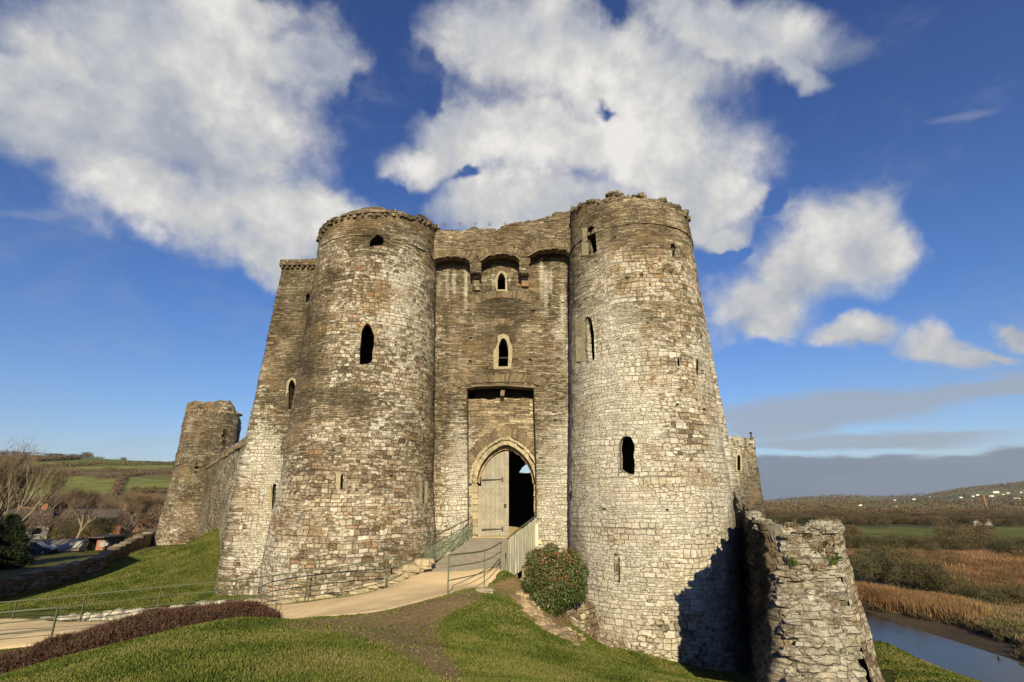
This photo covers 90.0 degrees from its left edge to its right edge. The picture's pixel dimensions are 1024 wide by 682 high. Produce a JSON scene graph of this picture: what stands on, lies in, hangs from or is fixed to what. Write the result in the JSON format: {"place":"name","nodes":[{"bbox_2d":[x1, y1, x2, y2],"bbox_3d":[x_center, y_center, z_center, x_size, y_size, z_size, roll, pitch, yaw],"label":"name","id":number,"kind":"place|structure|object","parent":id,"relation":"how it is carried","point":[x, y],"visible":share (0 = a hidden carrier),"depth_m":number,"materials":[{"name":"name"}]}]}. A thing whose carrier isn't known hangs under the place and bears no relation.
{"place":"outdoors","nodes":[
{"label":"outdoors","id":0,"kind":"place"},
{"bbox_2d":[0,568,502,648],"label":"path","id":1,"kind":"structure","parent":0,"point":[423,586],"depth_m":18.09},
{"bbox_2d":[0,607,58,636],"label":"railing","id":2,"kind":"object","parent":1,"relation":"on","point":[55,619],"visible":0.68,"depth_m":17.22,"materials":[{"name":"metal"}]},
{"bbox_2d":[0,544,425,621],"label":"railing","id":3,"kind":"object","parent":1,"relation":"on","point":[160,595],"visible":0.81,"depth_m":20.78,"materials":[{"name":"metal"}]},
{"bbox_2d":[447,542,501,594],"bbox_3d":[-1.075,7.925,17.771,0.288,1.437,5.190,-5,-18,16],"label":"railing","id":4,"kind":"object","parent":1,"relation":"on","point":[449,555],"visible":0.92,"depth_m":17.06,"materials":[{"name":"metal"}]},
{"bbox_2d":[0,455,1023,681],"bbox_3d":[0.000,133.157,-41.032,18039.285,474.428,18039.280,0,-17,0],"label":"ground","id":5,"kind":"structure","parent":0,"point":[89,479],"depth_m":41.01,"materials":[{"name":"plant"}]},
{"bbox_2d":[0,489,24,508],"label":"bare tree","id":6,"kind":"object","parent":5,"relation":"on","point":[15,505],"visible":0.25,"depth_m":102.42,"materials":[{"name":"brown plant"}]},
{"bbox_2d":[0,513,36,569],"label":"evergreen tree","id":7,"kind":"object","parent":5,"relation":"on","point":[15,550],"visible":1,"depth_m":46.52,"materials":[{"name":"green plant"}]},
{"bbox_2d":[0,504,52,539],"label":"house","id":8,"kind":"structure","parent":5,"relation":"on","point":[37,533],"depth_m":89.83,"materials":[{"name":"stone"}]},
{"bbox_2d":[0,435,83,522],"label":"bare tree","id":9,"kind":"object","parent":5,"relation":"on","point":[13,476],"visible":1,"depth_m":54.15,"materials":[{"name":"brown plant"}]},
{"bbox_2d":[0,455,83,461],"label":"hedgerow","id":10,"kind":"object","parent":5,"relation":"on","point":[72,457],"visible":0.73,"depth_m":616.86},
{"bbox_2d":[0,467,83,475],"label":"hedgerow","id":11,"kind":"object","parent":5,"relation":"on","point":[74,471],"visible":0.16,"depth_m":432.92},
{"bbox_2d":[28,541,58,553],"bbox_3d":[-54.680,23.697,58.615,4.150,1.455,1.800,4,-18,-14],"label":"parked car","id":12,"kind":"object","parent":5,"relation":"on","point":[40,547],"visible":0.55,"depth_m":58.21,"materials":[{"name":"blue paint"}]},
{"bbox_2d":[1,509,92,534],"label":"bush","id":13,"kind":"object","parent":5,"relation":"on","point":[33,521],"visible":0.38,"depth_m":85.14,"materials":[{"name":"brown plant"}]},
{"bbox_2d":[31,483,83,514],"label":"bare tree","id":14,"kind":"object","parent":5,"relation":"on","point":[55,500],"visible":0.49,"depth_m":95.51,"materials":[{"name":"brown plant"}]},
{"bbox_2d":[36,503,97,537],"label":"house","id":15,"kind":"structure","parent":5,"relation":"on","point":[56,513],"depth_m":96.57,"materials":[{"name":"grey brick"}]},
{"bbox_2d":[17,490,118,507],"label":"bush","id":16,"kind":"object","parent":5,"relation":"on","point":[32,503],"visible":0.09,"depth_m":115.63,"materials":[{"name":"brown plant"}]},
{"bbox_2d":[0,529,155,597],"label":"ruined wall","id":17,"kind":"structure","parent":5,"relation":"on","point":[41,579],"depth_m":36.70,"materials":[{"name":"grey stone"}]},
{"bbox_2d":[46,518,112,538],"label":"bush","id":18,"kind":"object","parent":5,"relation":"on","point":[68,530],"visible":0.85,"depth_m":82.92,"materials":[{"name":"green plant"}]},
{"bbox_2d":[38,535,128,552],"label":"cars","id":19,"kind":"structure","parent":5,"relation":"on","point":[78,545],"depth_m":61.81,"materials":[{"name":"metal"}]},
{"bbox_2d":[49,516,122,539],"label":"bush","id":20,"kind":"object","parent":5,"relation":"on","point":[101,527],"visible":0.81,"depth_m":85.74,"materials":[{"name":"brown plant"}]},
{"bbox_2d":[80,452,93,457],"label":"windswept tree","id":21,"kind":"object","parent":5,"relation":"on","point":[86,455],"visible":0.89,"depth_m":854.50,"materials":[{"name":"grey plant"}]},
{"bbox_2d":[61,483,118,537],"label":"bare tree","id":22,"kind":"object","parent":5,"relation":"on","point":[75,496],"visible":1,"depth_m":79.93,"materials":[{"name":"brown plant"}]},
{"bbox_2d":[52,504,135,538],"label":"house","id":23,"kind":"structure","parent":5,"relation":"on","point":[109,513],"depth_m":93.46,"materials":[{"name":"grey brick"}]},
{"bbox_2d":[37,460,173,467],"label":"hedgerow","id":24,"kind":"object","parent":5,"relation":"on","point":[111,464],"visible":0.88,"depth_m":579.74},
{"bbox_2d":[110,473,127,495],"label":"hedgerow","id":25,"kind":"object","parent":5,"relation":"on","point":[118,484],"visible":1,"depth_m":348.01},
{"bbox_2d":[103,466,145,473],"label":"hedgerow","id":26,"kind":"object","parent":5,"relation":"on","point":[127,470],"visible":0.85,"depth_m":496.38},
{"bbox_2d":[0,528,256,613],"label":"grass","id":27,"kind":"structure","parent":5,"relation":"on","point":[95,583],"depth_m":27.64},
{"bbox_2d":[95,470,171,477],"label":"hedgerow","id":28,"kind":"object","parent":5,"relation":"on","point":[130,474],"visible":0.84,"depth_m":455.10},
{"bbox_2d":[112,489,159,536],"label":"bare tree","id":29,"kind":"object","parent":5,"relation":"on","point":[137,504],"visible":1,"depth_m":71.77,"materials":[{"name":"brown plant"}]},
{"bbox_2d":[114,503,163,532],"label":"bush","id":30,"kind":"object","parent":5,"relation":"on","point":[143,521],"visible":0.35,"depth_m":85.49,"materials":[{"name":"brown plant"}]},
{"bbox_2d":[0,599,282,674],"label":"hedge","id":31,"kind":"object","parent":5,"relation":"on","point":[146,622],"visible":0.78,"depth_m":14.08,"materials":[{"name":"brown plant"}]},
{"bbox_2d":[118,491,165,530],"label":"bare tree","id":32,"kind":"object","parent":5,"relation":"on","point":[160,500],"visible":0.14,"depth_m":98.81,"materials":[{"name":"brown plant"}]},
{"bbox_2d":[40,600,246,620],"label":"retaining wall","id":33,"kind":"structure","parent":5,"relation":"on","point":[115,615],"depth_m":21.38,"materials":[{"name":"grey stone"}]},
{"bbox_2d":[125,486,167,493],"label":"hedgerow","id":34,"kind":"object","parent":5,"relation":"on","point":[150,488],"visible":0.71,"depth_m":328.18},
{"bbox_2d":[151,400,242,546],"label":"corner tower","id":35,"kind":"structure","parent":5,"relation":"on","point":[210,430],"depth_m":53.04,"materials":[{"name":"brown stone"}]},
{"bbox_2d":[195,436,245,553],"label":"curtain wall","id":36,"kind":"structure","parent":5,"relation":"on","point":[221,475],"depth_m":37.72,"materials":[{"name":"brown stone"}]},
{"bbox_2d":[244,558,434,603],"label":"footing stones","id":37,"kind":"object","parent":5,"relation":"on","point":[419,565],"visible":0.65,"depth_m":20.30,"materials":[{"name":"stone"}]},
{"bbox_2d":[288,591,567,681],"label":"leaf litter","id":38,"kind":"object","parent":5,"relation":"on","point":[406,633],"visible":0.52,"depth_m":8.68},
{"bbox_2d":[425,538,524,576],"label":"ramp","id":39,"kind":"structure","parent":5,"relation":"on","point":[475,544],"depth_m":22.32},
{"bbox_2d":[425,517,471,560],"bbox_3d":[-2.759,9.102,22.876,0.066,2.275,4.181,-7,-19,22],"label":"ramp railing","id":40,"kind":"object","parent":39,"relation":"on","point":[448,536],"visible":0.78,"depth_m":22.80,"materials":[{"name":"metal"}]},
{"bbox_2d":[506,514,539,574],"bbox_3d":[0.588,9.027,22.473,0.552,2.581,3.748,-5,-18,17],"label":"ramp railing","id":41,"kind":"object","parent":39,"relation":"on","point":[521,542],"visible":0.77,"depth_m":22.17,"materials":[{"name":"beige paint"}]},
{"bbox_2d":[214,190,751,671],"bbox_3d":[-0.967,3.506,34.333,27.236,30.519,24.388,0,-17,0],"label":"castle gatehouse","id":42,"kind":"object","parent":5,"relation":"on","point":[418,380],"visible":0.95,"depth_m":24.36,"materials":[{"name":"stone"}]},
{"bbox_2d":[358,321,375,364],"bbox_3d":[-6.784,0.101,23.962,0.818,2.255,0.280,4,-17,-12],"label":"window frame","id":43,"kind":"structure","parent":42,"relation":"in","point":[365,323],"depth_m":24.02,"materials":[{"name":"stone"}]},
{"bbox_2d":[481,450,508,535],"bbox_3d":[-0.894,7.886,26.739,1.453,4.302,0.149,0,-17,0],"label":"door","id":44,"kind":"structure","parent":42,"relation":"in","point":[499,479],"depth_m":26.69,"materials":[{"name":"brown wood"}]},
{"bbox_2d":[494,270,507,291],"bbox_3d":[-0.622,-3.390,28.889,0.759,1.415,0.280,0,-17,0],"label":"window frame","id":45,"kind":"structure","parent":42,"relation":"in","point":[505,275],"depth_m":28.73,"materials":[{"name":"stone"}]},
{"bbox_2d":[493,333,512,368],"bbox_3d":[-0.493,0.549,27.675,1.058,2.104,0.280,0,-17,0],"label":"window frame","id":46,"kind":"structure","parent":42,"relation":"in","point":[496,352],"depth_m":27.49,"materials":[{"name":"stone"}]},
{"bbox_2d":[476,587,494,593],"bbox_3d":[-0.789,7.357,15.080,0.588,0.161,0.442,0,-17,0],"label":"flat stone","id":47,"kind":"object","parent":5,"relation":"on","point":[485,590],"visible":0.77,"depth_m":14.98,"materials":[{"name":"stone"}]},
{"bbox_2d":[0,570,981,681],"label":"grass","id":48,"kind":"structure","parent":5,"relation":"on","point":[588,667],"depth_m":6.97,"materials":[{"name":"plant"}]},
{"bbox_2d":[510,589,585,645],"bbox_3d":[1.140,8.204,14.637,2.483,1.710,8.050,0,-17,0],"label":"rock edge","id":49,"kind":"object","parent":5,"relation":"on","point":[532,608],"visible":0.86,"depth_m":13.13,"materials":[{"name":"stone"}]},
{"bbox_2d":[521,542,589,618],"bbox_3d":[1.562,8.903,18.036,2.486,3.409,2.019,0,-17,0],"label":"shrub","id":50,"kind":"object","parent":5,"relation":"on","point":[558,582],"visible":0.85,"depth_m":17.98,"materials":[{"name":"green plant"}]},
{"bbox_2d":[554,596,598,640],"bbox_3d":[2.180,10.985,18.564,2.115,3.360,1.645,0,-17,0],"label":"masonry stub","id":51,"kind":"object","parent":5,"relation":"on","point":[582,617],"visible":0.25,"depth_m":18.79,"materials":[{"name":"stone"}]},
{"bbox_2d":[728,432,765,518],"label":"square tower","id":52,"kind":"structure","parent":5,"relation":"on","point":[743,449],"depth_m":43.59,"materials":[{"name":"brown stone"}]},
{"bbox_2d":[736,453,741,470],"bbox_3d":[19.410,10.381,43.863,0.782,1.518,0.250,0,-17,0],"label":"window frame","id":53,"kind":"structure","parent":52,"relation":"in","point":[738,453],"depth_m":43.73,"materials":[{"name":"stone"}]},
{"bbox_2d":[765,509,780,517],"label":"bare tree","id":54,"kind":"object","parent":5,"relation":"on","point":[768,513],"visible":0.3,"depth_m":332.50,"materials":[{"name":"brown plant"}]},
{"bbox_2d":[766,514,793,522],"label":"bare tree","id":55,"kind":"object","parent":5,"relation":"on","point":[772,518],"visible":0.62,"depth_m":268.14,"materials":[{"name":"brown plant"}]},
{"bbox_2d":[777,514,806,521],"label":"bare tree","id":56,"kind":"object","parent":5,"relation":"on","point":[785,516],"visible":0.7,"depth_m":267.33,"materials":[{"name":"brown plant"}]},
{"bbox_2d":[783,512,807,522],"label":"bare tree","id":57,"kind":"object","parent":5,"relation":"on","point":[795,517],"visible":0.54,"depth_m":264.49,"materials":[{"name":"brown plant"}]},
{"bbox_2d":[733,492,884,681],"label":"ruined wall","id":58,"kind":"structure","parent":5,"relation":"on","point":[807,621],"depth_m":13.10,"materials":[{"name":"stone"}]},
{"bbox_2d":[801,511,844,523],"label":"bare tree","id":59,"kind":"object","parent":5,"relation":"on","point":[816,517],"visible":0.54,"depth_m":253.94,"materials":[{"name":"brown plant"}]},
{"bbox_2d":[797,508,866,517],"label":"bare tree","id":60,"kind":"object","parent":5,"relation":"on","point":[825,511],"visible":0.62,"depth_m":326.85,"materials":[{"name":"brown plant"}]},
{"bbox_2d":[843,523,864,536],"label":"bush","id":61,"kind":"object","parent":5,"relation":"on","point":[853,532],"visible":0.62,"depth_m":153.41,"materials":[{"name":"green plant"}]},
{"bbox_2d":[845,538,883,547],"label":"bush","id":62,"kind":"object","parent":5,"relation":"on","point":[856,542],"visible":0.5,"depth_m":129.23,"materials":[{"name":"green plant"}]},
{"bbox_2d":[844,534,884,547],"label":"bush","id":63,"kind":"object","parent":5,"relation":"on","point":[851,536],"visible":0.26,"depth_m":131.02,"materials":[{"name":"green plant"}]},
{"bbox_2d":[854,533,883,547],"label":"bush","id":64,"kind":"object","parent":5,"relation":"on","point":[868,540],"visible":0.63,"depth_m":129.33,"materials":[{"name":"green plant"}]},
{"bbox_2d":[847,511,891,524],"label":"bare tree","id":65,"kind":"object","parent":5,"relation":"on","point":[851,518],"visible":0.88,"depth_m":248.73,"materials":[{"name":"brown plant"}]},
{"bbox_2d":[850,545,894,581],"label":"bush","id":66,"kind":"object","parent":5,"relation":"on","point":[878,550],"visible":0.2,"depth_m":80.85,"materials":[{"name":"green plant"}]},
{"bbox_2d":[847,514,898,524],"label":"bare tree","id":67,"kind":"object","parent":5,"relation":"on","point":[884,517],"visible":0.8,"depth_m":249.54,"materials":[{"name":"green plant"}]},
{"bbox_2d":[847,543,900,564],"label":"bush","id":68,"kind":"object","parent":5,"relation":"on","point":[865,551],"visible":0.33,"depth_m":100.20,"materials":[{"name":"green plant"}]},
{"bbox_2d":[864,535,899,547],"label":"bush","id":69,"kind":"object","parent":5,"relation":"on","point":[879,539],"visible":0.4,"depth_m":129.02,"materials":[{"name":"green plant"}]},
{"bbox_2d":[867,545,905,562],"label":"bush","id":70,"kind":"object","parent":5,"relation":"on","point":[892,552],"visible":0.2,"depth_m":100.93,"materials":[{"name":"green plant"}]},
{"bbox_2d":[850,544,925,589],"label":"bush","id":71,"kind":"object","parent":5,"relation":"on","point":[898,582],"visible":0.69,"depth_m":74.66,"materials":[{"name":"green plant"}]},
{"bbox_2d":[764,480,1023,513],"bbox_3d":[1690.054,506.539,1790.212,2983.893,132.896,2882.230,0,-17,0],"label":"woodland","id":72,"kind":"object","parent":5,"relation":"on","point":[827,503],"visible":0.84,"depth_m":955.88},
{"bbox_2d":[875,514,912,523],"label":"bare tree","id":73,"kind":"object","parent":5,"relation":"on","point":[894,521],"visible":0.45,"depth_m":255.01,"materials":[{"name":"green plant"}]},
{"bbox_2d":[875,509,927,518],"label":"bare tree","id":74,"kind":"object","parent":5,"relation":"on","point":[893,511],"visible":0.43,"depth_m":327.95,"materials":[{"name":"brown plant"}]},
{"bbox_2d":[896,516,923,524],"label":"bare tree","id":75,"kind":"object","parent":5,"relation":"on","point":[910,519],"visible":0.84,"depth_m":251.72,"materials":[{"name":"brown plant"}]},
{"bbox_2d":[881,531,940,548],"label":"bush","id":76,"kind":"object","parent":5,"relation":"on","point":[895,539],"visible":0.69,"depth_m":130.71,"materials":[{"name":"green plant"}]},
{"bbox_2d":[850,553,972,591],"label":"bush","id":77,"kind":"object","parent":5,"relation":"on","point":[918,562],"visible":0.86,"depth_m":71.87,"materials":[{"name":"green plant"}]},
{"bbox_2d":[899,537,925,548],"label":"bush","id":78,"kind":"object","parent":5,"relation":"on","point":[911,543],"visible":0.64,"depth_m":129.95,"materials":[{"name":"green plant"}]},
{"bbox_2d":[886,534,966,549],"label":"bush","id":79,"kind":"object","parent":5,"relation":"on","point":[938,538],"visible":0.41,"depth_m":129.56,"materials":[{"name":"green plant"}]},
{"bbox_2d":[892,547,961,562],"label":"bush","id":80,"kind":"object","parent":5,"relation":"on","point":[930,555],"visible":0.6,"depth_m":96.46,"materials":[{"name":"green plant"}]},
{"bbox_2d":[908,535,954,547],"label":"bush","id":81,"kind":"object","parent":5,"relation":"on","point":[933,542],"visible":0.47,"depth_m":129.35,"materials":[{"name":"green plant"}]},
{"bbox_2d":[918,514,947,524],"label":"bare tree","id":82,"kind":"object","parent":5,"relation":"on","point":[930,519],"visible":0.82,"depth_m":243.41,"materials":[{"name":"brown plant"}]},
{"bbox_2d":[847,548,1023,624],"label":"reeds","id":83,"kind":"object","parent":5,"relation":"on","point":[902,601],"visible":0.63,"depth_m":64.19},
{"bbox_2d":[923,541,954,552],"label":"bush","id":84,"kind":"object","parent":5,"relation":"on","point":[927,547],"visible":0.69,"depth_m":113.92,"materials":[{"name":"green plant"}]},
{"bbox_2d":[901,534,977,550],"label":"bush","id":85,"kind":"object","parent":5,"relation":"on","point":[959,543],"visible":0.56,"depth_m":127.84,"materials":[{"name":"green plant"}]},
{"bbox_2d":[859,597,1023,658],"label":"bank tussocks","id":86,"kind":"object","parent":5,"relation":"on","point":[1017,654],"visible":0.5,"depth_m":50.86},
{"bbox_2d":[911,562,976,590],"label":"bush","id":87,"kind":"object","parent":5,"relation":"on","point":[934,578],"visible":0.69,"depth_m":68.99,"materials":[{"name":"green plant"}]},
{"bbox_2d":[922,537,970,550],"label":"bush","id":88,"kind":"object","parent":5,"relation":"on","point":[946,545],"visible":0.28,"depth_m":128.40,"materials":[{"name":"green plant"}]},
{"bbox_2d":[923,515,984,523],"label":"bare tree","id":89,"kind":"object","parent":5,"relation":"on","point":[952,517],"visible":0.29,"depth_m":246.62,"materials":[{"name":"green plant"}]},
{"bbox_2d":[929,582,983,599],"bbox_3d":[55.126,31.193,63.611,6.586,2.958,8.004,-15,-22,39],"label":"bush","id":90,"kind":"object","parent":5,"relation":"on","point":[961,591],"visible":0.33,"depth_m":62.77,"materials":[{"name":"green plant"}]},
{"bbox_2d":[925,516,992,539],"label":"bush","id":91,"kind":"object","parent":5,"relation":"on","point":[947,532],"visible":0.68,"depth_m":138.08,"materials":[{"name":"green plant"}]},
{"bbox_2d":[936,510,986,524],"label":"bare tree","id":92,"kind":"object","parent":5,"relation":"on","point":[956,517],"visible":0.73,"depth_m":245.91,"materials":[{"name":"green plant"}]},
{"bbox_2d":[940,536,989,549],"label":"bush","id":93,"kind":"object","parent":5,"relation":"on","point":[970,543],"visible":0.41,"depth_m":128.90,"materials":[{"name":"green plant"}]},
{"bbox_2d":[943,509,990,515],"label":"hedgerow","id":94,"kind":"object","parent":5,"relation":"on","point":[964,511],"visible":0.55,"depth_m":325.62,"materials":[{"name":"brown plant"}]},
{"bbox_2d":[942,533,1005,548],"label":"bush","id":95,"kind":"object","parent":5,"relation":"on","point":[973,539],"visible":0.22,"depth_m":131.00,"materials":[{"name":"green plant"}]},
{"bbox_2d":[959,516,989,524],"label":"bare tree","id":96,"kind":"object","parent":5,"relation":"on","point":[972,520],"visible":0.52,"depth_m":242.18,"materials":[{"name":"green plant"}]},
{"bbox_2d":[926,593,1023,651],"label":"rough grass","id":97,"kind":"structure","parent":5,"relation":"on","point":[1011,616],"depth_m":52.30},
{"bbox_2d":[960,512,1000,525],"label":"bare tree","id":98,"kind":"object","parent":5,"relation":"on","point":[983,515],"visible":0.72,"depth_m":240.38,"materials":[{"name":"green plant"}]},
{"bbox_2d":[942,583,1022,606],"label":"bush","id":99,"kind":"object","parent":5,"relation":"on","point":[989,598],"visible":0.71,"depth_m":59.59,"materials":[{"name":"green plant"}]},
{"bbox_2d":[965,522,1000,540],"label":"bush","id":100,"kind":"object","parent":5,"relation":"on","point":[978,525],"visible":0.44,"depth_m":138.92,"materials":[{"name":"green plant"}]},
{"bbox_2d":[968,511,1023,525],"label":"bare tree","id":101,"kind":"object","parent":5,"relation":"on","point":[999,517],"visible":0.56,"depth_m":241.01,"materials":[{"name":"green plant"}]},
{"bbox_2d":[971,534,1022,548],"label":"bush","id":102,"kind":"object","parent":5,"relation":"on","point":[986,541],"visible":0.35,"depth_m":129.06,"materials":[{"name":"green plant"}]},
{"bbox_2d":[973,574,1023,603],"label":"bush","id":103,"kind":"object","parent":5,"relation":"on","point":[1015,598],"visible":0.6,"depth_m":60.89,"materials":[{"name":"green plant"}]},
{"bbox_2d":[983,538,1023,556],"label":"bush","id":104,"kind":"object","parent":5,"relation":"on","point":[1000,546],"visible":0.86,"depth_m":112.09,"materials":[{"name":"green plant"}]},
{"bbox_2d":[984,515,1023,525],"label":"bare tree","id":105,"kind":"object","parent":5,"relation":"on","point":[1013,518],"visible":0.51,"depth_m":238.69,"materials":[{"name":"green plant"}]},
{"bbox_2d":[988,535,1023,549],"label":"bush","id":106,"kind":"object","parent":5,"relation":"on","point":[1015,540],"visible":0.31,"depth_m":127.53,"materials":[{"name":"green plant"}]},
{"bbox_2d":[993,513,1023,524],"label":"bare tree","id":107,"kind":"object","parent":5,"relation":"on","point":[1015,515],"visible":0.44,"depth_m":243.57,"materials":[{"name":"brown plant"}]},
{"bbox_2d":[0,0,1023,499],"label":"sky","id":108,"kind":"structure","parent":0,"point":[848,175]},
{"bbox_2d":[864,611,1023,681],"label":"river","id":109,"kind":"structure","parent":0,"point":[964,659],"depth_m":44.14,"materials":[{"name":"blue liquid"}]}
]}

